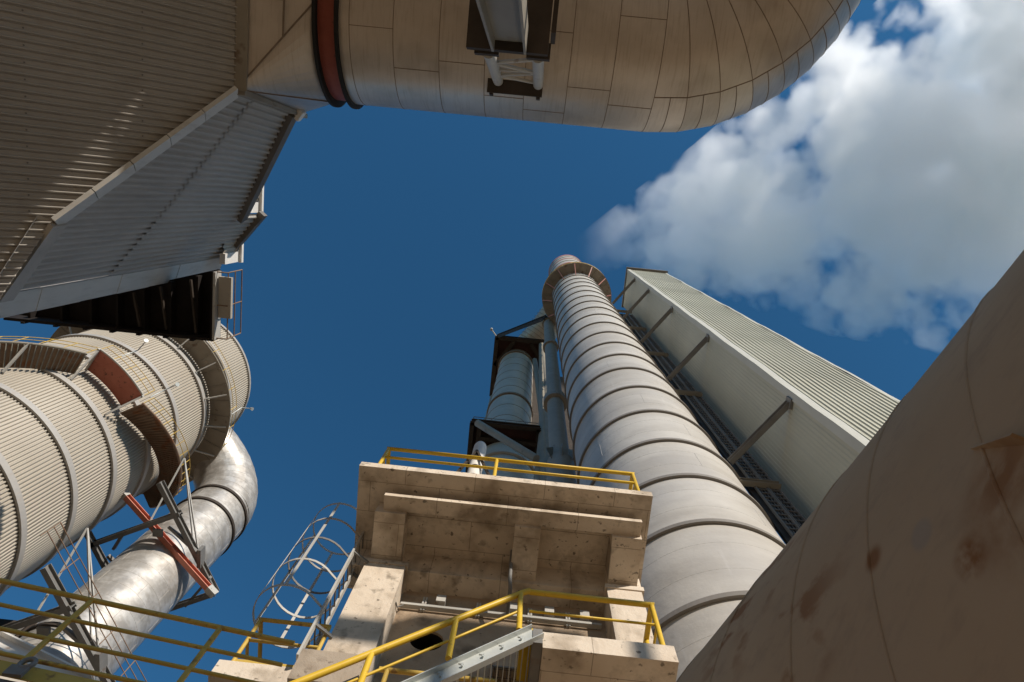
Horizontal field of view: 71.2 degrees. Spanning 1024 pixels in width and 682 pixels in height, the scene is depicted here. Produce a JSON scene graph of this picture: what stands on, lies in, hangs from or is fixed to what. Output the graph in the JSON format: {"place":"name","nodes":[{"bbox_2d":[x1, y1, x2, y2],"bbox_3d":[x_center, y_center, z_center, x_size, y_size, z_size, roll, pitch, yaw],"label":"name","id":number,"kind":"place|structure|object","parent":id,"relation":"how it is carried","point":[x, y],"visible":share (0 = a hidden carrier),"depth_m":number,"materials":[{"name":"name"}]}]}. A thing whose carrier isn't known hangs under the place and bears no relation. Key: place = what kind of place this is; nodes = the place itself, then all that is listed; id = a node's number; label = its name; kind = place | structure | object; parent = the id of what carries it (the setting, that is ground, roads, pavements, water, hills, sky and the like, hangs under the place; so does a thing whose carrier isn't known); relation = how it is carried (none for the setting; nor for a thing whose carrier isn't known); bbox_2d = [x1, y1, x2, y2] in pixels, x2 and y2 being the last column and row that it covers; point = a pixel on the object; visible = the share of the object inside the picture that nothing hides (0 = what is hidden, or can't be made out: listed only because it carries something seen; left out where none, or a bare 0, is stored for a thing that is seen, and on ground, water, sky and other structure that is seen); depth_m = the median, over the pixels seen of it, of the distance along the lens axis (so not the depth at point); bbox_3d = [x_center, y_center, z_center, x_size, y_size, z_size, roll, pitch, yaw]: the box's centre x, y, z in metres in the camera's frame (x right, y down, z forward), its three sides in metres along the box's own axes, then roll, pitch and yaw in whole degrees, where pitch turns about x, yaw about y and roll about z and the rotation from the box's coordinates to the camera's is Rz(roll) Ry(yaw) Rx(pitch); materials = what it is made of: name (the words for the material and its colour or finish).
{"place":"outdoors","nodes":[
{"label":"outdoors","id":0,"kind":"place"},
{"bbox_2d":[0,676,26,681],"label":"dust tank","id":1,"kind":"object","parent":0,"point":[7,678],"visible":0.01,"depth_m":20.75,"materials":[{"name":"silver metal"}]},
{"bbox_2d":[0,619,36,636],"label":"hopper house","id":2,"kind":"structure","parent":0,"point":[4,622],"depth_m":34.40,"materials":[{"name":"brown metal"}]},
{"bbox_2d":[0,0,1023,681],"label":"sky","id":3,"kind":"structure","parent":0,"point":[860,214],"materials":[{"name":"blue"}]},
{"bbox_2d":[621,267,899,518],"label":"lift tower","id":4,"kind":"structure","parent":0,"point":[744,375],"depth_m":37.41,"materials":[{"name":"grey metal"}]},
{"bbox_2d":[612,277,634,303],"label":"tie strut","id":5,"kind":"object","parent":4,"relation":"attached to","point":[624,290],"visible":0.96,"depth_m":84.27,"materials":[{"name":"grey metal"}]},
{"bbox_2d":[623,288,648,318],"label":"tie strut","id":6,"kind":"object","parent":4,"relation":"attached to","point":[628,312],"visible":1,"depth_m":73.59,"materials":[{"name":"grey metal"}]},
{"bbox_2d":[640,306,672,342],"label":"tie strut","id":7,"kind":"object","parent":4,"relation":"attached to","point":[656,325],"visible":1,"depth_m":60.73,"materials":[{"name":"grey metal"}]},
{"bbox_2d":[667,334,709,380],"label":"tie strut","id":8,"kind":"object","parent":4,"relation":"attached to","point":[688,358],"visible":0.96,"depth_m":47.88,"materials":[{"name":"grey metal"}]},
{"bbox_2d":[617,309,806,543],"bbox_3d":[11.013,4.468,39.973,2.000,80.770,0.560,6,-79,1],"label":"cable ladder","id":9,"kind":"object","parent":4,"relation":"attached to","point":[788,519],"visible":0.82,"depth_m":35.38,"materials":[{"name":"grey metal"}]},
{"bbox_2d":[727,396,792,464],"bbox_3d":[11.326,4.098,32.467,0.358,0.600,3.990,40,-80,-5],"label":"tie strut","id":10,"kind":"object","parent":4,"relation":"attached to","point":[763,427],"visible":1,"depth_m":32.39,"materials":[{"name":"grey metal"}]},
{"label":"ground","id":11,"kind":"structure","parent":0,"visible":0},
{"bbox_2d":[0,324,250,595],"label":"silo","id":12,"kind":"object","parent":11,"relation":"on","point":[76,461],"visible":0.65,"depth_m":35.01,"materials":[{"name":"grey metal"}]},
{"bbox_2d":[2,528,115,681],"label":"pipe guide frame","id":13,"kind":"object","parent":12,"relation":"attached to","point":[77,633],"visible":0.89,"depth_m":28.25,"materials":[{"name":"grey metal"}]},
{"bbox_2d":[40,522,146,681],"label":"frame walkway rail","id":14,"kind":"object","parent":13,"relation":"attached to","point":[93,597],"visible":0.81,"depth_m":29.12,"materials":[{"name":"metal"}]},
{"bbox_2d":[0,336,189,507],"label":"spiral stair","id":15,"kind":"object","parent":12,"relation":"attached to","point":[112,374],"visible":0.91,"depth_m":36.48,"materials":[{"name":"metal"}]},
{"bbox_2d":[122,339,148,356],"bbox_3d":[-19.934,0.386,37.859,0.238,1.696,0.828,36,-80,-5],"label":"floodlight","id":16,"kind":"object","parent":15,"relation":"attached to","point":[146,340],"visible":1,"depth_m":38.46,"materials":[{"name":"metal"}]},
{"bbox_2d":[84,458,218,611],"bbox_3d":[-18.691,10.659,38.330,5.441,3.330,6.943,-22,-81,6],"label":"pipe guide frame","id":17,"kind":"object","parent":12,"relation":"attached to","point":[186,538],"visible":0.67,"depth_m":36.83,"materials":[{"name":"grey metal"}]},
{"bbox_2d":[150,382,178,397],"bbox_3d":[-18.431,2.576,37.919,0.827,1.696,0.238,-16,-80,5],"label":"floodlight","id":18,"kind":"object","parent":12,"relation":"attached to","point":[176,384],"visible":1,"depth_m":38.55,"materials":[{"name":"metal"}]},
{"bbox_2d":[121,490,218,597],"bbox_3d":[-17.833,10.316,36.785,7.476,2.743,0.961,42,-81,-6],"label":"red brace","id":19,"kind":"object","parent":12,"relation":"attached to","point":[186,563],"visible":0.92,"depth_m":36.57,"materials":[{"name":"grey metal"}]},
{"bbox_2d":[231,407,253,414],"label":"floodlight","id":20,"kind":"object","parent":12,"relation":"attached to","point":[251,408],"visible":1,"depth_m":47.39,"materials":[{"name":"metal"}]},
{"bbox_2d":[18,426,257,680],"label":"silver riser","id":21,"kind":"object","parent":11,"relation":"on","point":[146,570],"visible":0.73,"depth_m":36.00,"materials":[{"name":"metal"}]},
{"bbox_2d":[0,578,294,681],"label":"walkway","id":22,"kind":"structure","parent":11,"relation":"on","point":[22,671],"depth_m":6.64,"materials":[{"name":"yellow paint"}]},
{"bbox_2d":[0,631,93,679],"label":"pipe","id":23,"kind":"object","parent":22,"relation":"on","point":[10,643],"depth_m":7.54,"materials":[{"name":"silver metal"}]},
{"bbox_2d":[0,0,305,317],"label":"filter building","id":24,"kind":"structure","parent":11,"relation":"on","point":[142,142],"depth_m":18.34,"materials":[{"name":"grey metal"}]},
{"bbox_2d":[3,269,232,340],"bbox_3d":[-14.558,-1.670,26.290,8.712,0.869,2.629,6,-79,1],"label":"roof canopy","id":25,"kind":"object","parent":24,"relation":"attached to","point":[186,307],"visible":0.94,"depth_m":26.47,"materials":[{"name":"metal"}]},
{"bbox_2d":[216,269,242,339],"bbox_3d":[-10.515,-1.397,26.606,0.409,1.307,2.490,6,-79,1],"label":"roof guardrail","id":26,"kind":"object","parent":25,"relation":"on","point":[234,303],"visible":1,"depth_m":26.63,"materials":[{"name":"metal"}]},
{"bbox_2d":[323,462,653,681],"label":"concrete tower","id":27,"kind":"structure","parent":11,"relation":"on","point":[455,537],"depth_m":13.57,"materials":[{"name":"concrete"}]},
{"bbox_2d":[208,659,292,681],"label":"balcony slab","id":28,"kind":"structure","parent":27,"relation":"attached to","point":[260,672],"depth_m":10.08,"materials":[{"name":"concrete"}]},
{"bbox_2d":[231,617,330,666],"bbox_3d":[-3.542,5.404,10.983,1.165,1.134,1.754,6,-79,1],"label":"balcony railing","id":29,"kind":"object","parent":28,"relation":"on","point":[259,624],"visible":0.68,"depth_m":10.99,"materials":[{"name":"yellow metal"}]},
{"bbox_2d":[252,502,368,660],"bbox_3d":[-3.436,4.271,12.501,1.438,4.530,1.133,6,-79,1],"label":"caged ladder","id":30,"kind":"object","parent":28,"relation":"on","point":[320,628],"visible":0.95,"depth_m":12.46,"materials":[{"name":"grey metal"}]},
{"bbox_2d":[287,648,364,681],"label":"stair corbel","id":31,"kind":"object","parent":27,"relation":"attached to","point":[308,661],"visible":0.6,"depth_m":9.38,"materials":[{"name":"concrete"}]},
{"bbox_2d":[290,588,543,681],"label":"steel stair","id":32,"kind":"object","parent":27,"relation":"attached to","point":[526,642],"visible":1,"depth_m":9.48,"materials":[{"name":"yellow metal"}]},
{"bbox_2d":[379,666,495,681],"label":"stair rail","id":33,"kind":"object","parent":32,"relation":"on","point":[390,670],"visible":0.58,"depth_m":10.32,"materials":[{"name":"yellow metal"}]},
{"bbox_2d":[456,441,489,474],"bbox_3d":[-0.723,2.663,15.316,0.804,2.600,0.370,6,-79,1],"label":"vent pipe","id":34,"kind":"object","parent":27,"relation":"on","point":[480,448],"visible":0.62,"depth_m":15.22,"materials":[{"name":"silver metal"}]},
{"bbox_2d":[395,594,601,629],"bbox_3d":[-0.215,4.869,12.914,3.701,0.710,0.317,6,-79,1],"label":"cable tray","id":35,"kind":"object","parent":27,"relation":"attached to","point":[530,618],"visible":0.84,"depth_m":12.93,"materials":[{"name":"grey metal"}]},
{"bbox_2d":[490,665,522,681],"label":"guard","id":36,"kind":"object","parent":27,"relation":"attached to","point":[501,667],"visible":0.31,"depth_m":11.46,"materials":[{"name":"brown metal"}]},
{"bbox_2d":[378,447,639,490],"bbox_3d":[-0.188,3.998,14.800,5.234,1.122,2.882,6,-79,1],"label":"slab railing","id":37,"kind":"object","parent":27,"relation":"on","point":[387,456],"visible":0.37,"depth_m":14.97,"materials":[{"name":"yellow metal"}]},
{"bbox_2d":[506,550,512,613],"bbox_3d":[-0.038,4.515,13.457,0.089,1.278,0.618,6,-79,1],"label":"conduit","id":38,"kind":"object","parent":27,"relation":"attached to","point":[509,585],"visible":0.77,"depth_m":12.93,"materials":[{"name":"grey metal"}]},
{"bbox_2d":[538,632,678,681],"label":"landing slab","id":39,"kind":"structure","parent":27,"relation":"on","point":[569,658],"depth_m":9.69,"materials":[{"name":"concrete"}]},
{"bbox_2d":[529,589,664,644],"bbox_3d":[1.157,4.702,10.673,1.935,1.135,1.345,6,-79,1],"label":"landing railing","id":40,"kind":"object","parent":39,"relation":"on","point":[651,615],"visible":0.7,"depth_m":11.02,"materials":[{"name":"yellow metal"}]},
{"bbox_2d":[466,0,558,100],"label":"duct trestle","id":41,"kind":"object","parent":11,"relation":"on","point":[496,27],"visible":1,"depth_m":15.78,"materials":[{"name":"paint"}]},
{"bbox_2d":[234,0,860,131],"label":"overhead duct","id":42,"kind":"object","parent":41,"relation":"on","point":[657,65],"visible":0.94,"depth_m":19.74,"materials":[{"name":"metal"}]},
{"bbox_2d":[465,315,576,480],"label":"preheater structure","id":43,"kind":"object","parent":11,"relation":"on","point":[530,441],"visible":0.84,"depth_m":82.59,"materials":[{"name":"black metal"}]},
{"bbox_2d":[481,442,534,479],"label":"vessel","id":44,"kind":"object","parent":43,"relation":"attached to","point":[499,450],"visible":0.09,"depth_m":76.31,"materials":[{"name":"grey metal"}]},
{"bbox_2d":[486,307,556,423],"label":"cyclone duct","id":45,"kind":"object","parent":43,"relation":"on","point":[512,397],"visible":0.41,"depth_m":109.13,"materials":[{"name":"silver metal"}]},
{"bbox_2d":[538,314,576,483],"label":"downpipe","id":46,"kind":"object","parent":11,"relation":"on","point":[560,452],"visible":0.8,"depth_m":58.10,"materials":[{"name":"metal"}]},
{"bbox_2d":[542,255,785,680],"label":"stack","id":47,"kind":"object","parent":11,"relation":"on","point":[715,544],"visible":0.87,"depth_m":28.96,"materials":[{"name":"paint"}]},
{"bbox_2d":[676,250,1023,681],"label":"pipe","id":48,"kind":"object","parent":11,"relation":"on","point":[899,557],"visible":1,"depth_m":1.25,"materials":[{"name":"beige metal"}]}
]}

